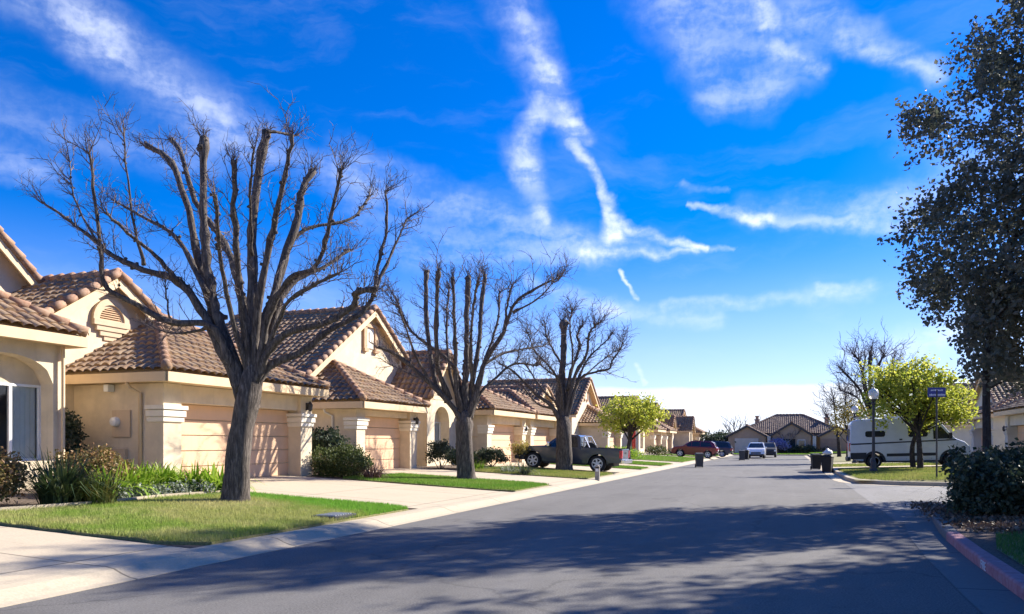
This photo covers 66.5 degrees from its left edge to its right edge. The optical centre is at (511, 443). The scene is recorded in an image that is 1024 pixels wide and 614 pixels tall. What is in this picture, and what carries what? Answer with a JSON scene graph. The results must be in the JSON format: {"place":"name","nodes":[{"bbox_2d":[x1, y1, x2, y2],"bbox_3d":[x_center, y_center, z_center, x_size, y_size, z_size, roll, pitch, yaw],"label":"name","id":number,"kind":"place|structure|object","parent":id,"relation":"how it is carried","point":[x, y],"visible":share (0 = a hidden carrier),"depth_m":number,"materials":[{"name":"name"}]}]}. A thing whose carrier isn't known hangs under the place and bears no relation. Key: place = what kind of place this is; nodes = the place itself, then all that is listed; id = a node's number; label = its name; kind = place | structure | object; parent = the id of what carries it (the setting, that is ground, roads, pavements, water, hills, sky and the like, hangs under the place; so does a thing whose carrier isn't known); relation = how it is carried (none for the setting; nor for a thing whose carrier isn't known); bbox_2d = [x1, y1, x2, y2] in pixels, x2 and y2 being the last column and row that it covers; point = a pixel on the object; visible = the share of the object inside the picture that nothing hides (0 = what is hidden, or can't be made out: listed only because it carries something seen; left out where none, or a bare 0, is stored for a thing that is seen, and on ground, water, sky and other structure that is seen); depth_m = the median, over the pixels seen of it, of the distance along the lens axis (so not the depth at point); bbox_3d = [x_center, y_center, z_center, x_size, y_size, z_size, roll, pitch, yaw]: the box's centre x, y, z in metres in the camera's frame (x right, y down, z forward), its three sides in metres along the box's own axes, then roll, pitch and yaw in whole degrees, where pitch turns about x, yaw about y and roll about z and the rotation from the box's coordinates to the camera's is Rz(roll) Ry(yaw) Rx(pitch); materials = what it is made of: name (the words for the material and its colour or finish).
{"place":"outdoors","nodes":[
{"label":"outdoors","id":0,"kind":"place"},
{"bbox_2d":[0,526,188,581],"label":"driveway","id":1,"kind":"structure","parent":0,"point":[26,553],"depth_m":9.99,"materials":[{"name":"concrete"}]},
{"bbox_2d":[0,491,407,544],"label":"lawn","id":2,"kind":"structure","parent":0,"point":[131,538],"depth_m":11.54,"materials":[{"name":"plant"}]},
{"bbox_2d":[15,81,434,502],"bbox_3d":[-6.141,-3.159,17.069,9.114,9.076,6.308,0,0,20],"label":"bare tree","id":3,"kind":"object","parent":2,"relation":"on","point":[257,343],"visible":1,"depth_m":16.29,"materials":[{"name":"brown plant"}]},
{"bbox_2d":[312,512,355,519],"bbox_3d":[-3.308,1.369,14.499,0.520,0.135,0.730,0,0,20],"label":"meter pit","id":4,"kind":"object","parent":2,"relation":"in","point":[337,515],"visible":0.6,"depth_m":14.35,"materials":[{"name":"concrete"}]},
{"bbox_2d":[0,451,670,548],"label":"yard soil","id":5,"kind":"structure","parent":0,"point":[26,499],"depth_m":15.37,"materials":[{"name":"brown soil"}]},
{"bbox_2d":[0,446,37,502],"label":"shrub","id":6,"kind":"object","parent":5,"relation":"on","point":[8,468],"visible":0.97,"depth_m":14.12,"materials":[{"name":"green plant"}]},
{"bbox_2d":[1,446,138,504],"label":"flax clump","id":7,"kind":"object","parent":5,"relation":"on","point":[57,487],"visible":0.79,"depth_m":14.21,"materials":[{"name":"green plant"}]},
{"bbox_2d":[65,407,89,461],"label":"shrub","id":8,"kind":"object","parent":5,"relation":"on","point":[73,426],"visible":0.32,"depth_m":19.64,"materials":[{"name":"green plant"}]},
{"bbox_2d":[47,464,138,503],"bbox_3d":[-7.871,0.780,14.783,1.862,0.821,1.872,0,0,-21],"label":"flax clump","id":9,"kind":"object","parent":5,"relation":"on","point":[109,497],"visible":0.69,"depth_m":14.60,"materials":[{"name":"green plant"}]},
{"bbox_2d":[47,442,139,481],"bbox_3d":[-8.880,0.556,16.752,1.883,1.184,1.606,0,0,20],"label":"shrub","id":10,"kind":"object","parent":5,"relation":"on","point":[105,455],"visible":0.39,"depth_m":16.57,"materials":[{"name":"green plant"}]},
{"bbox_2d":[0,490,221,509],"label":"bed edging","id":11,"kind":"object","parent":5,"relation":"on","point":[79,503],"visible":0.36,"depth_m":14.49,"materials":[{"name":"concrete"}]},
{"bbox_2d":[82,462,161,498],"bbox_3d":[-8.391,0.881,16.351,1.973,1.033,2.255,0,0,-35],"label":"border lily","id":12,"kind":"object","parent":5,"relation":"on","point":[128,484],"visible":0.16,"depth_m":16.08,"materials":[{"name":"green plant"}]},
{"bbox_2d":[111,482,139,498],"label":"border plant","id":13,"kind":"object","parent":5,"relation":"on","point":[125,495],"visible":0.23,"depth_m":15.78,"materials":[{"name":"green plant"}]},
{"bbox_2d":[114,460,159,493],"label":"border lily","id":14,"kind":"object","parent":5,"relation":"on","point":[143,481],"visible":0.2,"depth_m":16.72,"materials":[{"name":"green plant"}]},
{"bbox_2d":[116,481,157,496],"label":"border plant","id":15,"kind":"object","parent":5,"relation":"on","point":[142,492],"visible":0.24,"depth_m":16.23,"materials":[{"name":"green plant"}]},
{"bbox_2d":[122,461,184,496],"bbox_3d":[-8.236,0.858,17.568,2.192,1.049,2.174,0,0,20],"label":"border lily","id":16,"kind":"object","parent":5,"relation":"on","point":[160,480],"visible":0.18,"depth_m":17.40,"materials":[{"name":"green plant"}]},
{"bbox_2d":[136,480,177,496],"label":"border plant","id":17,"kind":"object","parent":5,"relation":"on","point":[161,489],"visible":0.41,"depth_m":16.75,"materials":[{"name":"green plant"}]},
{"bbox_2d":[0,226,329,489],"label":"house","id":18,"kind":"structure","parent":5,"relation":"on","point":[100,367],"depth_m":20.64,"materials":[{"name":"paint"}]},
{"bbox_2d":[0,382,40,460],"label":"window","id":19,"kind":"structure","parent":18,"relation":"in","point":[20,404],"depth_m":18.15,"materials":[{"name":"grey glass"}]},
{"bbox_2d":[181,404,287,476],"bbox_3d":[-8.231,-0.024,23.084,0.045,2.088,5.286,0,0,20],"label":"garage door","id":20,"kind":"structure","parent":18,"relation":"in","point":[261,452],"depth_m":22.64,"materials":[{"name":"beige metal"}]},
{"bbox_2d":[134,461,203,488],"bbox_3d":[-8.022,0.873,18.113,2.119,1.006,2.035,0,0,20],"label":"border lily","id":21,"kind":"object","parent":5,"relation":"on","point":[169,478],"visible":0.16,"depth_m":17.76,"materials":[{"name":"green plant"}]},
{"bbox_2d":[161,480,200,493],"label":"border plant","id":22,"kind":"object","parent":5,"relation":"on","point":[182,489],"visible":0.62,"depth_m":17.20,"materials":[{"name":"green plant"}]},
{"bbox_2d":[163,462,221,492],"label":"border lily","id":23,"kind":"object","parent":5,"relation":"on","point":[191,475],"visible":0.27,"depth_m":18.05,"materials":[{"name":"green plant"}]},
{"bbox_2d":[177,478,220,492],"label":"border plant","id":24,"kind":"object","parent":5,"relation":"on","point":[201,485],"visible":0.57,"depth_m":17.64,"materials":[{"name":"green plant"}]},
{"bbox_2d":[180,461,266,491],"bbox_3d":[-6.899,0.908,18.448,2.100,1.033,2.070,0,0,20],"label":"border lily","id":25,"kind":"object","parent":5,"relation":"on","point":[213,476],"visible":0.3,"depth_m":18.08,"materials":[{"name":"green plant"}]},
{"bbox_2d":[312,425,350,461],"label":"shrub","id":26,"kind":"object","parent":5,"relation":"on","point":[327,438],"visible":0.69,"depth_m":27.29,"materials":[{"name":"green plant"}]},
{"bbox_2d":[309,441,373,477],"bbox_3d":[-5.616,0.752,26.242,2.492,1.662,2.202,0,0,20],"label":"shrub","id":27,"kind":"object","parent":5,"relation":"on","point":[340,457],"visible":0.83,"depth_m":25.79,"materials":[{"name":"green plant"}]},
{"bbox_2d":[225,304,461,469],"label":"house","id":28,"kind":"structure","parent":5,"relation":"on","point":[390,417],"depth_m":32.72,"materials":[{"name":"paint"}]},
{"bbox_2d":[365,417,399,469],"bbox_3d":[-5.358,-0.004,31.152,0.045,2.088,3.656,0,0,20],"label":"garage door","id":29,"kind":"structure","parent":28,"relation":"in","point":[378,448],"depth_m":31.55,"materials":[{"name":"beige metal"}]},
{"bbox_2d":[434,422,440,442],"bbox_3d":[-3.850,-0.275,37.568,0.122,1.550,1.700,0,0,20],"label":"window","id":30,"kind":"structure","parent":28,"relation":"in","point":[435,423],"depth_m":38.17,"materials":[{"name":"white glass"}]},
{"bbox_2d":[353,462,390,478],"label":"spiky plant","id":31,"kind":"object","parent":5,"relation":"on","point":[371,474],"visible":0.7,"depth_m":25.13,"materials":[{"name":"red plant"}]},
{"bbox_2d":[425,438,455,468],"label":"shrub","id":32,"kind":"object","parent":5,"relation":"on","point":[440,448],"visible":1,"depth_m":33.89,"materials":[{"name":"green plant"}]},
{"bbox_2d":[474,446,510,465],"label":"shrub","id":33,"kind":"object","parent":5,"relation":"on","point":[488,455],"visible":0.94,"depth_m":38.32,"materials":[{"name":"green plant"}]},
{"bbox_2d":[468,382,535,464],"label":"house","id":34,"kind":"structure","parent":5,"relation":"on","point":[499,421],"depth_m":41.86,"materials":[{"name":"paint"}]},
{"bbox_2d":[492,424,513,463],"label":"garage door","id":35,"kind":"structure","parent":34,"relation":"in","point":[501,440],"depth_m":43.18,"materials":[{"name":"beige metal"}]},
{"bbox_2d":[495,461,519,471],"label":"spiky plant","id":36,"kind":"object","parent":5,"relation":"on","point":[508,469],"visible":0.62,"depth_m":32.87,"materials":[{"name":"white plant"}]},
{"bbox_2d":[481,384,556,445],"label":"house","id":37,"kind":"structure","parent":5,"relation":"on","point":[542,425],"depth_m":49.36,"materials":[{"name":"paint"}]},
{"bbox_2d":[534,427,548,445],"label":"garage door","id":38,"kind":"structure","parent":37,"relation":"in","point":[541,433],"depth_m":49.61,"materials":[{"name":"beige metal"}]},
{"bbox_2d":[506,438,532,463],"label":"shrub","id":39,"kind":"object","parent":5,"relation":"on","point":[519,448],"visible":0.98,"depth_m":38.45,"materials":[{"name":"green plant"}]},
{"bbox_2d":[509,458,539,474],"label":"spiky plant","id":40,"kind":"object","parent":5,"relation":"on","point":[522,470],"visible":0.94,"depth_m":32.10,"materials":[{"name":"green plant"}]},
{"bbox_2d":[487,377,624,455],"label":"house","id":41,"kind":"structure","parent":5,"relation":"on","point":[584,409],"depth_m":66.66,"materials":[{"name":"paint"}]},
{"bbox_2d":[601,445,644,459],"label":"shrub","id":42,"kind":"object","parent":5,"relation":"on","point":[634,455],"visible":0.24,"depth_m":60.68,"materials":[{"name":"green plant"}]},
{"bbox_2d":[598,395,666,452],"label":"house","id":43,"kind":"structure","parent":5,"relation":"on","point":[652,439],"depth_m":91.52,"materials":[{"name":"paint"}]},
{"bbox_2d":[635,395,677,450],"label":"house","id":44,"kind":"structure","parent":5,"relation":"on","point":[668,435],"depth_m":105.36,"materials":[{"name":"paint"}]},
{"bbox_2d":[642,444,672,455],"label":"shrub","id":45,"kind":"object","parent":5,"relation":"on","point":[658,449],"visible":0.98,"depth_m":77.64,"materials":[{"name":"green plant"}]},
{"bbox_2d":[660,409,705,449],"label":"house","id":46,"kind":"structure","parent":5,"relation":"on","point":[688,430],"depth_m":114.20,"materials":[{"name":"paint"}]},
{"bbox_2d":[700,429,735,442],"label":"hedge","id":47,"kind":"object","parent":5,"relation":"on","point":[719,436],"visible":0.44,"depth_m":113.83,"materials":[{"name":"green plant"}]},
{"bbox_2d":[726,413,846,453],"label":"house","id":48,"kind":"structure","parent":5,"relation":"on","point":[815,433],"depth_m":110.38,"materials":[{"name":"white paint"}]},
{"bbox_2d":[735,438,757,452],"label":"garage door","id":49,"kind":"structure","parent":48,"relation":"in","point":[741,443],"depth_m":110.64,"materials":[{"name":"grey paint"}]},
{"bbox_2d":[821,439,846,451],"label":"garage door","id":50,"kind":"structure","parent":48,"relation":"in","point":[831,443],"depth_m":107.08,"materials":[{"name":"grey metal"}]},
{"bbox_2d":[250,475,509,508],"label":"driveway","id":51,"kind":"structure","parent":0,"point":[414,496],"depth_m":21.04,"materials":[{"name":"concrete"}]},
{"bbox_2d":[342,478,548,491],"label":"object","id":52,"kind":"structure","parent":0,"point":[445,486],"depth_m":23.93,"materials":[{"name":"concrete"}]},
{"bbox_2d":[366,227,579,479],"bbox_3d":[-1.433,-2.855,27.104,7.606,8.471,6.047,0,0,2],"label":"bare tree","id":53,"kind":"object","parent":52,"relation":"on","point":[466,401],"visible":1,"depth_m":26.92,"materials":[{"name":"brown plant"}]},
{"bbox_2d":[343,472,548,489],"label":"grass","id":54,"kind":"structure","parent":0,"point":[448,480],"depth_m":25.15,"materials":[{"name":"green plant"}]},
{"bbox_2d":[365,468,584,484],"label":"driveway","id":55,"kind":"structure","parent":0,"point":[541,479],"depth_m":30.41,"materials":[{"name":"concrete"}]},
{"bbox_2d":[0,455,982,613],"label":"road","id":56,"kind":"structure","parent":0,"point":[772,534],"depth_m":10.09,"materials":[{"name":"grey asphalt"}]},
{"bbox_2d":[694,453,703,466],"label":"rubbish bin","id":57,"kind":"object","parent":56,"relation":"on","point":[699,458],"visible":1,"depth_m":50.52,"materials":[{"name":"black plastic"}]},
{"bbox_2d":[746,443,766,457],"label":"parked car","id":58,"kind":"object","parent":56,"relation":"on","point":[756,449],"visible":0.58,"depth_m":81.45,"materials":[{"name":"white paint"}]},
{"bbox_2d":[760,443,777,456],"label":"parked car","id":59,"kind":"object","parent":56,"relation":"on","point":[771,448],"visible":0.61,"depth_m":87.63,"materials":[{"name":"grey paint"}]},
{"bbox_2d":[810,453,821,469],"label":"rubbish bin","id":60,"kind":"object","parent":56,"relation":"on","point":[815,458],"visible":0.94,"depth_m":45.92,"materials":[{"name":"black plastic"}]},
{"bbox_2d":[805,456,942,486],"bbox_3d":[26.615,1.542,64.458,3.500,0.004,76.698,0,0,20],"label":"gutter","id":61,"kind":"object","parent":56,"relation":"on","point":[834,476],"visible":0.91,"depth_m":32.67,"materials":[{"name":"concrete"}]},
{"bbox_2d":[820,455,833,472],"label":"rubbish bin","id":62,"kind":"object","parent":61,"relation":"on","point":[827,463],"visible":1,"depth_m":40.92,"materials":[{"name":"black plastic"}]},
{"bbox_2d":[0,0,1023,434],"label":"sky","id":63,"kind":"structure","parent":0,"point":[725,175],"materials":[{"name":"blue"}]},
{"bbox_2d":[475,466,613,478],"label":"lawn","id":64,"kind":"structure","parent":0,"point":[544,476],"depth_m":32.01,"materials":[{"name":"plant"}]},
{"bbox_2d":[492,289,638,470],"bbox_3d":[2.526,-2.920,36.696,7.909,8.676,5.415,0,0,-8],"label":"bare tree","id":65,"kind":"object","parent":64,"relation":"on","point":[563,400],"visible":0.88,"depth_m":36.73,"materials":[{"name":"brown plant"}]},
{"bbox_2d":[476,462,635,473],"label":"driveway","id":66,"kind":"structure","parent":0,"point":[611,470],"depth_m":40.66,"materials":[{"name":"concrete"}]},
{"bbox_2d":[515,434,631,470],"bbox_3d":[3.053,0.415,38.613,5.540,1.760,2.240,3,1,20],"label":"pickup truck","id":67,"kind":"object","parent":66,"relation":"on","point":[545,456],"visible":0.89,"depth_m":37.69,"materials":[{"name":"grey paint"}]},
{"bbox_2d":[550,463,647,468],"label":"grass","id":68,"kind":"structure","parent":0,"point":[627,466],"depth_m":43.68,"materials":[{"name":"green plant"}]},
{"bbox_2d":[619,463,670,465],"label":"lawn","id":69,"kind":"structure","parent":0,"point":[650,465],"depth_m":49.74,"materials":[{"name":"plant"}]},
{"bbox_2d":[593,391,671,458],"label":"leafy tree","id":70,"kind":"object","parent":69,"relation":"on","point":[628,411],"visible":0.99,"depth_m":50.72,"materials":[{"name":"green plant"}]},
{"bbox_2d":[628,460,672,464],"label":"grass","id":71,"kind":"structure","parent":0,"point":[649,463],"depth_m":52.00,"materials":[{"name":"green plant"}]},
{"bbox_2d":[631,455,694,461],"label":"grass","id":72,"kind":"structure","parent":0,"point":[665,458],"depth_m":65.79,"materials":[{"name":"green plant"}]},
{"bbox_2d":[821,454,948,481],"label":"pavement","id":73,"kind":"structure","parent":0,"point":[839,459],"depth_m":33.50,"materials":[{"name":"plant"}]},
{"bbox_2d":[812,372,864,456],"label":"bare tree","id":74,"kind":"object","parent":73,"relation":"on","point":[838,443],"visible":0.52,"depth_m":80.00,"materials":[{"name":"brown plant"}]},
{"bbox_2d":[825,394,869,460],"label":"bare tree","id":75,"kind":"object","parent":73,"relation":"on","point":[845,415],"visible":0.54,"depth_m":60.63,"materials":[{"name":"brown plant"}]},
{"bbox_2d":[812,319,921,454],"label":"bare tree","id":76,"kind":"object","parent":73,"relation":"on","point":[871,354],"visible":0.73,"depth_m":62.11,"materials":[{"name":"brown plant"}]},
{"bbox_2d":[868,386,878,470],"bbox_3d":[17.279,-0.630,37.316,0.470,4.240,0.470,0,0,20],"label":"street lamp","id":77,"kind":"object","parent":73,"relation":"on","point":[873,393],"visible":0.94,"depth_m":37.25,"materials":[{"name":"metal"}]},
{"bbox_2d":[853,350,979,468],"bbox_3d":[20.291,-1.630,39.668,5.741,6.175,4.692,0,0,20],"label":"leafy tree","id":78,"kind":"object","parent":73,"relation":"on","point":[898,382],"visible":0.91,"depth_m":39.06,"materials":[{"name":"green plant"}]},
{"bbox_2d":[928,387,945,476],"bbox_3d":[16.133,-0.320,29.657,0.660,3.620,0.062,0,0,1],"label":"street sign","id":79,"kind":"object","parent":73,"relation":"on","point":[936,392],"visible":0.96,"depth_m":29.63,"materials":[{"name":"metal"}]},
{"bbox_2d":[898,385,979,466],"bbox_3d":[22.181,-0.964,40.507,4.047,4.859,3.836,0,0,20],"label":"leafy tree","id":80,"kind":"object","parent":73,"relation":"on","point":[953,413],"visible":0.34,"depth_m":39.98,"materials":[{"name":"green plant"}]},
{"bbox_2d":[939,382,974,452],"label":"house","id":81,"kind":"structure","parent":73,"relation":"on","point":[962,434],"depth_m":67.26,"materials":[{"name":"grey paint"}]},
{"bbox_2d":[961,374,1022,451],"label":"house","id":82,"kind":"structure","parent":73,"relation":"on","point":[997,424],"depth_m":51.85,"materials":[{"name":"grey paint"}]},
{"bbox_2d":[992,397,1023,449],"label":"house","id":83,"kind":"structure","parent":73,"relation":"on","point":[1012,412],"depth_m":44.42,"materials":[{"name":"grey paint"}]},
{"bbox_2d":[1017,425,1023,446],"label":"garage door","id":84,"kind":"structure","parent":83,"relation":"in","point":[1020,436],"depth_m":44.13,"materials":[{"name":"beige"}]},
{"bbox_2d":[833,462,941,468],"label":"driveway","id":85,"kind":"structure","parent":0,"point":[880,466],"depth_m":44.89,"materials":[{"name":"green plant"}]},
{"bbox_2d":[845,414,972,466],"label":"camper van","id":86,"kind":"object","parent":85,"relation":"on","point":[893,442],"visible":0.6,"depth_m":43.01,"materials":[{"name":"silver paint"}]},
{"bbox_2d":[838,466,953,479],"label":"grass","id":87,"kind":"structure","parent":0,"point":[907,473],"depth_m":33.93,"materials":[{"name":"green plant"}]},
{"bbox_2d":[845,483,994,522],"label":"side street","id":88,"kind":"structure","parent":0,"point":[891,501],"depth_m":22.84,"materials":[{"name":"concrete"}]},
{"bbox_2d":[949,512,1023,573],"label":"corner bed","id":89,"kind":"object","parent":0,"point":[985,540],"visible":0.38,"depth_m":11.15,"materials":[{"name":"brown soil"}]},
{"bbox_2d":[877,0,1023,450],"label":"leafy tree","id":90,"kind":"object","parent":89,"relation":"on","point":[992,303],"visible":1,"depth_m":19.62,"materials":[{"name":"green plant"}]},
{"bbox_2d":[904,481,1006,518],"bbox_3d":[9.090,1.165,15.842,1.724,0.995,2.168,0,0,-25],"label":"spiky plant","id":91,"kind":"object","parent":89,"relation":"on","point":[946,502],"visible":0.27,"depth_m":15.80,"materials":[{"name":"brown plant"}]},
{"bbox_2d":[905,500,1023,532],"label":"ground cover","id":92,"kind":"object","parent":89,"relation":"on","point":[987,522],"visible":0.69,"depth_m":14.06,"materials":[{"name":"green plant"}]},
{"bbox_2d":[938,437,1023,517],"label":"shrub","id":93,"kind":"object","parent":89,"relation":"on","point":[983,481],"visible":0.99,"depth_m":14.86,"materials":[{"name":"green plant"}]},
{"bbox_2d":[995,530,1023,565],"bbox_3d":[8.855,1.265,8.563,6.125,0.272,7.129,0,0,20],"label":"grass","id":94,"kind":"structure","parent":0,"point":[1009,537],"depth_m":10.54,"materials":[{"name":"green plant"}]},
{"label":"ground","id":95,"kind":"structure","parent":0,"visible":0},
{"bbox_2d":[0,454,732,607],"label":"kerb","id":96,"kind":"structure","parent":95,"relation":"on","point":[30,589],"depth_m":10.76,"materials":[{"name":"concrete"}]},
{"bbox_2d":[722,413,769,432],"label":"bare tree","id":97,"kind":"object","parent":95,"relation":"on","point":[734,428],"visible":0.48,"depth_m":129.15,"materials":[{"name":"brown plant"}]},
{"bbox_2d":[808,454,952,486],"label":"kerb","id":98,"kind":"structure","parent":95,"relation":"on","point":[851,479],"depth_m":29.17,"materials":[{"name":"concrete"}]},
{"bbox_2d":[933,511,957,539],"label":"kerb","id":99,"kind":"structure","parent":95,"relation":"on","point":[941,530],"depth_m":13.34,"materials":[{"name":"grey concrete"}]},
{"bbox_2d":[904,512,1023,613],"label":"gutter","id":100,"kind":"object","parent":95,"relation":"on","point":[980,589],"visible":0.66,"depth_m":9.34,"materials":[{"name":"grey concrete"}]},
{"bbox_2d":[946,532,1023,599],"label":"red kerb","id":101,"kind":"structure","parent":95,"relation":"on","point":[1010,578],"depth_m":9.27,"materials":[{"name":"concrete"}]},
{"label":"lawn","id":102,"kind":"structure","parent":0,"visible":0},
{"bbox_2d":[770,438,790,452],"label":"shrub","id":103,"kind":"object","parent":102,"relation":"on","point":[781,444],"visible":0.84,"depth_m":107.12,"materials":[{"name":"green plant"}]},
{"bbox_2d":[785,443,827,453],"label":"hedge","id":104,"kind":"object","parent":102,"relation":"on","point":[802,449],"visible":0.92,"depth_m":106.38,"materials":[{"name":"green plant"}]},
{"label":"driveway","id":105,"kind":"structure","parent":0,"visible":0},
{"bbox_2d":[671,440,719,457],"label":"parked car","id":106,"kind":"object","parent":105,"relation":"on","point":[694,447],"visible":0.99,"depth_m":75.95,"materials":[{"name":"red paint"}]},
{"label":"driveway","id":107,"kind":"structure","parent":0,"visible":0},
{"bbox_2d":[708,441,733,456],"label":"parked car","id":108,"kind":"object","parent":107,"relation":"on","point":[726,447],"visible":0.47,"depth_m":83.62,"materials":[{"name":"blue paint"}]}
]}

